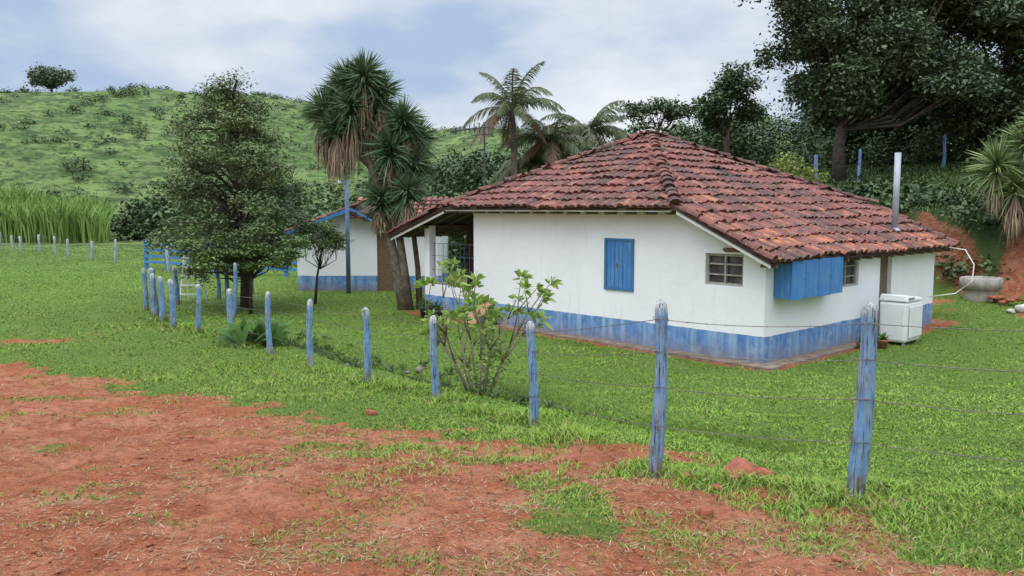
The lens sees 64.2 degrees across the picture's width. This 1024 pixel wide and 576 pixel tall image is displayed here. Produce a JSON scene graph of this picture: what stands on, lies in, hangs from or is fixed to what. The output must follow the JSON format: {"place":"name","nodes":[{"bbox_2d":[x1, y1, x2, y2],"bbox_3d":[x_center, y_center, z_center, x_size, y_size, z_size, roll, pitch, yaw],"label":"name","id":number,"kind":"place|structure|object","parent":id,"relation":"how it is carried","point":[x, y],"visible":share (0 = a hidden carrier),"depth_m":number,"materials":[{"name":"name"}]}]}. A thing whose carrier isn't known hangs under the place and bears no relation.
{"place":"outdoors","nodes":[
{"label":"outdoors","id":0,"kind":"place"},
{"bbox_2d":[0,180,115,242],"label":"sugarcane field","id":1,"kind":"structure","parent":0,"point":[23,215],"depth_m":70.59,"materials":[{"name":"green plant"}]},
{"bbox_2d":[180,256,206,301],"bbox_3d":[-10.300,-0.334,26.316,0.624,1.514,0.804,0,6,0],"label":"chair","id":2,"kind":"object","parent":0,"point":[187,285],"visible":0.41,"depth_m":26.11,"materials":[{"name":"white plastic"}]},
{"bbox_2d":[0,0,1012,143],"label":"sky","id":3,"kind":"structure","parent":0,"point":[596,54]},
{"bbox_2d":[0,87,1023,575],"bbox_3d":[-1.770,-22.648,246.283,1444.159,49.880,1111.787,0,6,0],"label":"ground","id":4,"kind":"structure","parent":0,"point":[32,165],"depth_m":8.71,"materials":[{"name":"green plant"}]},
{"bbox_2d":[22,62,78,91],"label":"hilltop tree","id":5,"kind":"object","parent":4,"relation":"on","point":[52,78],"visible":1,"depth_m":162.63,"materials":[{"name":"green plant"}]},
{"bbox_2d":[0,234,215,275],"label":"pasture fence","id":6,"kind":"object","parent":4,"relation":"on","point":[91,250],"visible":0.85,"depth_m":46.33,"materials":[{"name":"wood"}]},
{"bbox_2d":[178,211,260,247],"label":"garden shrub","id":7,"kind":"object","parent":4,"relation":"on","point":[257,219],"visible":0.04,"depth_m":42.01,"materials":[{"name":"green plant"}]},
{"bbox_2d":[143,239,296,276],"bbox_3d":[-13.455,-1.342,38.042,11.419,1.766,0.239,3,6,30],"label":"corral fence","id":8,"kind":"object","parent":4,"relation":"on","point":[147,262],"visible":0.21,"depth_m":39.98,"materials":[{"name":"blue paint"}]},
{"bbox_2d":[129,67,322,308],"bbox_3d":[-8.219,-2.780,24.196,5.009,7.212,5.200,2,6,22],"label":"feathery shade tree","id":9,"kind":"object","parent":4,"relation":"on","point":[235,120],"visible":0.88,"depth_m":23.56,"materials":[{"name":"green plant"}]},
{"bbox_2d":[109,170,370,255],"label":"foothill trees","id":10,"kind":"object","parent":4,"relation":"on","point":[133,222],"visible":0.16,"depth_m":77.72,"materials":[{"name":"green plant"}]},
{"bbox_2d":[169,233,313,314],"bbox_3d":[-7.612,-0.341,22.974,4.103,2.392,2.615,0,6,0],"label":"young mimosa tree","id":11,"kind":"object","parent":4,"relation":"on","point":[217,260],"visible":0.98,"depth_m":22.70,"materials":[{"name":"green plant"}]},
{"bbox_2d":[213,312,296,346],"bbox_3d":[-5.577,0.925,18.101,1.969,0.691,1.486,0,6,0],"label":"broadleaf plant","id":12,"kind":"object","parent":4,"relation":"on","point":[235,334],"visible":0.81,"depth_m":17.80,"materials":[{"name":"green plant"}]},
{"bbox_2d":[0,83,600,206],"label":"hillside shrubs","id":13,"kind":"object","parent":4,"relation":"on","point":[181,96],"visible":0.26,"depth_m":127.70,"materials":[{"name":"green plant"}]},
{"bbox_2d":[287,217,354,303],"bbox_3d":[-6.084,-0.813,25.595,2.222,2.823,1.689,2,6,23],"label":"young mimosa tree","id":14,"kind":"object","parent":4,"relation":"on","point":[326,233],"visible":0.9,"depth_m":25.37,"materials":[{"name":"green plant"}]},
{"bbox_2d":[336,180,350,293],"bbox_3d":[-5.833,-1.655,28.318,0.194,4.182,0.701,2,6,15],"label":"utility pole","id":15,"kind":"object","parent":4,"relation":"on","point":[348,271],"visible":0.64,"depth_m":28.53,"materials":[{"name":"concrete"}]},
{"bbox_2d":[284,197,448,290],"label":"outbuilding","id":16,"kind":"structure","parent":4,"relation":"on","point":[371,269],"depth_m":29.66,"materials":[{"name":"paint"}]},
{"bbox_2d":[377,233,393,290],"bbox_3d":[-4.600,-0.911,29.733,0.600,2.200,0.040,0,6,0],"label":"door","id":17,"kind":"structure","parent":16,"relation":"in","point":[385,278],"depth_m":29.73,"materials":[{"name":"brown wood"}]},
{"bbox_2d":[295,47,442,309],"bbox_3d":[-4.138,-2.997,23.753,4.352,7.785,2.302,0,6,0],"label":"yucca tree","id":18,"kind":"object","parent":4,"relation":"on","point":[351,100],"visible":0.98,"depth_m":23.37,"materials":[{"name":"green plant"}]},
{"bbox_2d":[327,346,424,373],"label":"ditch stones","id":19,"kind":"object","parent":4,"relation":"on","point":[420,367],"visible":0.09,"depth_m":15.38,"materials":[{"name":"grey stone"}]},
{"bbox_2d":[412,297,433,317],"bbox_3d":[-2.407,0.522,22.535,0.818,0.613,0.730,3,6,24],"label":"potted plant","id":20,"kind":"object","parent":4,"relation":"on","point":[422,307],"visible":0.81,"depth_m":22.43,"materials":[{"name":"green plant"}]},
{"bbox_2d":[430,300,446,319],"bbox_3d":[-1.969,0.600,22.032,0.690,0.569,0.653,4,7,34],"label":"potted plant","id":21,"kind":"object","parent":4,"relation":"on","point":[438,308],"visible":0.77,"depth_m":21.94,"materials":[{"name":"green plant"}]},
{"bbox_2d":[280,329,622,424],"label":"ditch weeds","id":22,"kind":"object","parent":4,"relation":"on","point":[522,399],"visible":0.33,"depth_m":15.75,"materials":[{"name":"green plant"}]},
{"bbox_2d":[465,302,492,323],"bbox_3d":[-0.876,0.633,21.173,0.674,0.500,0.502,-4,7,-38],"label":"leaning board","id":23,"kind":"object","parent":4,"relation":"on","point":[482,311],"visible":0.36,"depth_m":21.12,"materials":[{"name":"brown wood"}]},
{"bbox_2d":[413,257,562,397],"bbox_3d":[-0.345,0.644,12.503,2.241,2.277,1.721,0,6,0],"label":"frangipani bush","id":24,"kind":"object","parent":4,"relation":"on","point":[493,318],"visible":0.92,"depth_m":12.26,"materials":[{"name":"green plant"}]},
{"bbox_2d":[0,382,995,575],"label":"soil clods","id":25,"kind":"object","parent":4,"relation":"on","point":[569,474],"visible":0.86,"depth_m":4.98,"materials":[{"name":"brown soil"}]},
{"bbox_2d":[0,244,1023,575],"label":"grass","id":26,"kind":"structure","parent":4,"relation":"on","point":[792,486],"depth_m":8.47,"materials":[{"name":"green plant"}]},
{"bbox_2d":[0,366,1023,575],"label":"straw litter","id":27,"kind":"object","parent":4,"relation":"on","point":[408,529],"visible":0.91,"depth_m":4.62,"materials":[{"name":"beige plant"}]},
{"bbox_2d":[462,61,565,179],"bbox_3d":[0.036,-4.278,31.693,4.052,8.719,3.666,0,6,0],"label":"palm tree","id":28,"kind":"object","parent":4,"relation":"on","point":[512,107],"visible":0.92,"depth_m":31.21,"materials":[{"name":"green plant"}]},
{"bbox_2d":[489,121,561,184],"bbox_3d":[0.669,-3.516,33.770,2.846,6.658,3.026,-5,8,-44],"label":"palm tree","id":29,"kind":"object","parent":4,"relation":"on","point":[539,163],"visible":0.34,"depth_m":33.46,"materials":[{"name":"green plant"}]},
{"bbox_2d":[286,115,773,270],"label":"background trees","id":30,"kind":"object","parent":4,"relation":"on","point":[467,171],"visible":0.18,"depth_m":48.29,"materials":[{"name":"green plant"}]},
{"bbox_2d":[496,115,598,168],"bbox_3d":[1.379,-3.367,32.527,3.863,6.683,3.782,-3,6,-28],"label":"palm tree","id":31,"kind":"object","parent":4,"relation":"on","point":[557,144],"visible":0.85,"depth_m":31.79,"materials":[{"name":"green plant"}]},
{"bbox_2d":[365,409,789,517],"bbox_3d":[0.211,1.435,7.768,1.212,0.712,5.719,-3,7,-31],"label":"earth mound","id":32,"kind":"object","parent":4,"relation":"on","point":[736,463],"visible":0.48,"depth_m":6.07,"materials":[{"name":"brown soil"}]},
{"bbox_2d":[141,263,1023,500],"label":"barbed wire fence","id":33,"kind":"object","parent":4,"relation":"on","point":[860,449],"visible":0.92,"depth_m":6.09,"materials":[{"name":"blue wood"}]},
{"bbox_2d":[540,100,628,155],"bbox_3d":[3.081,-3.994,33.278,3.887,7.199,3.918,0,6,0],"label":"palm tree","id":34,"kind":"object","parent":4,"relation":"on","point":[610,130],"visible":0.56,"depth_m":32.75,"materials":[{"name":"green plant"}]},
{"bbox_2d":[615,95,698,131],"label":"umbrella tree","id":35,"kind":"object","parent":4,"relation":"on","point":[670,112],"visible":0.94,"depth_m":48.85,"materials":[{"name":"green plant"}]},
{"bbox_2d":[386,129,974,369],"bbox_3d":[4.154,-1.557,22.211,9.562,5.557,13.042,-5,8,-43],"label":"farmhouse","id":36,"kind":"object","parent":4,"relation":"on","point":[637,226],"visible":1,"depth_m":18.39,"materials":[{"name":"white paint"}]},
{"bbox_2d":[450,120,490,189],"bbox_3d":[-1.404,-2.719,28.238,1.436,6.091,0.168,-1,6,-10],"label":"tv antenna","id":37,"kind":"object","parent":36,"relation":"on","point":[474,128],"visible":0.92,"depth_m":28.04,"materials":[{"name":"metal"}]},
{"bbox_2d":[710,255,852,283],"bbox_3d":[5.976,-0.355,17.014,4.016,0.780,0.766,-3,6,-26],"label":"window glass","id":38,"kind":"structure","parent":36,"relation":"in","point":[737,270],"depth_m":16.28,"materials":[{"name":"grey glass"}]},
{"bbox_2d":[706,253,856,286],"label":"window frames","id":39,"kind":"structure","parent":36,"relation":"in","point":[709,262],"depth_m":16.33,"materials":[{"name":"wood"}]},
{"bbox_2d":[877,256,887,334],"bbox_3d":[8.693,0.126,19.283,0.650,1.980,0.030,-5,8,-43],"label":"back door","id":40,"kind":"structure","parent":36,"relation":"in","point":[884,261],"depth_m":19.31,"materials":[{"name":"wood"}]},
{"bbox_2d":[689,59,771,152],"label":"shade tree","id":41,"kind":"object","parent":4,"relation":"on","point":[714,108],"visible":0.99,"depth_m":43.80,"materials":[{"name":"green plant"}]},
{"bbox_2d":[766,151,831,184],"bbox_3d":[10.392,-4.086,31.248,4.046,2.312,1.831,-1,6,-7],"label":"croton bush","id":42,"kind":"object","parent":4,"relation":"on","point":[793,172],"visible":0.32,"depth_m":31.19,"materials":[{"name":"green plant"}]},
{"bbox_2d":[622,97,1023,285],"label":"hillside undergrowth","id":43,"kind":"object","parent":4,"relation":"on","point":[807,138],"visible":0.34,"depth_m":38.76,"materials":[{"name":"green plant"}]},
{"bbox_2d":[854,336,860,348],"bbox_3d":[7.446,1.165,17.445,0.277,0.302,0.369,4,7,34],"label":"potted plant","id":44,"kind":"object","parent":4,"relation":"on","point":[858,344],"visible":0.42,"depth_m":17.41,"materials":[{"name":"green plant"}]},
{"bbox_2d":[734,0,1023,182],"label":"shade tree","id":45,"kind":"object","parent":4,"relation":"on","point":[870,48],"visible":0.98,"depth_m":34.07,"materials":[{"name":"green plant"}]},
{"bbox_2d":[877,331,888,348],"bbox_3d":[7.934,1.112,17.479,0.439,0.382,0.440,0,6,0],"label":"potted plant","id":46,"kind":"object","parent":4,"relation":"on","point":[882,341],"visible":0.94,"depth_m":17.43,"materials":[{"name":"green plant"}]},
{"bbox_2d":[779,53,996,160],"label":"shade tree","id":47,"kind":"object","parent":4,"relation":"on","point":[821,118],"visible":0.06,"depth_m":42.71,"materials":[{"name":"green plant"}]},
{"bbox_2d":[802,133,982,182],"bbox_3d":[15.751,-5.272,35.113,12.998,3.584,0.676,-1,6,-14],"label":"hillside fence","id":48,"kind":"object","parent":4,"relation":"on","point":[860,158],"visible":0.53,"depth_m":34.66,"materials":[{"name":"wood"}]},
{"bbox_2d":[778,159,1018,286],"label":"bank vegetation","id":49,"kind":"object","parent":4,"relation":"on","point":[889,171],"visible":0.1,"depth_m":34.04,"materials":[{"name":"green plant"}]},
{"bbox_2d":[879,294,922,345],"bbox_3d":[8.628,0.673,18.113,0.883,1.116,0.634,-5,8,-43],"label":"washing machine","id":50,"kind":"object","parent":4,"relation":"on","point":[904,310],"visible":0.94,"depth_m":17.81,"materials":[{"name":"white plastic"}]},
{"bbox_2d":[920,0,1023,145],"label":"shade tree","id":51,"kind":"object","parent":4,"relation":"on","point":[993,14],"visible":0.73,"depth_m":35.20,"materials":[{"name":"green plant"}]},
{"bbox_2d":[959,276,1002,301],"bbox_3d":[13.500,0.031,23.516,1.100,0.680,1.100,0,6,0],"label":"concrete trough","id":52,"kind":"object","parent":4,"relation":"on","point":[979,288],"visible":0.94,"depth_m":23.14,"materials":[{"name":"grey concrete"}]},
{"bbox_2d":[957,107,1023,243],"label":"yucca tree","id":53,"kind":"object","parent":4,"relation":"on","point":[997,160],"visible":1,"depth_m":24.07,"materials":[{"name":"green plant"}]},
{"bbox_2d":[986,295,1023,303],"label":"rubble pile","id":54,"kind":"object","parent":4,"relation":"on","point":[1000,299],"visible":0.99,"depth_m":22.60,"materials":[{"name":"orange brick"}]},
{"bbox_2d":[1006,304,1023,313],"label":"white stone","id":55,"kind":"object","parent":4,"relation":"on","point":[1019,308],"visible":1,"depth_m":21.68,"materials":[{"name":"white stone"}]}
]}

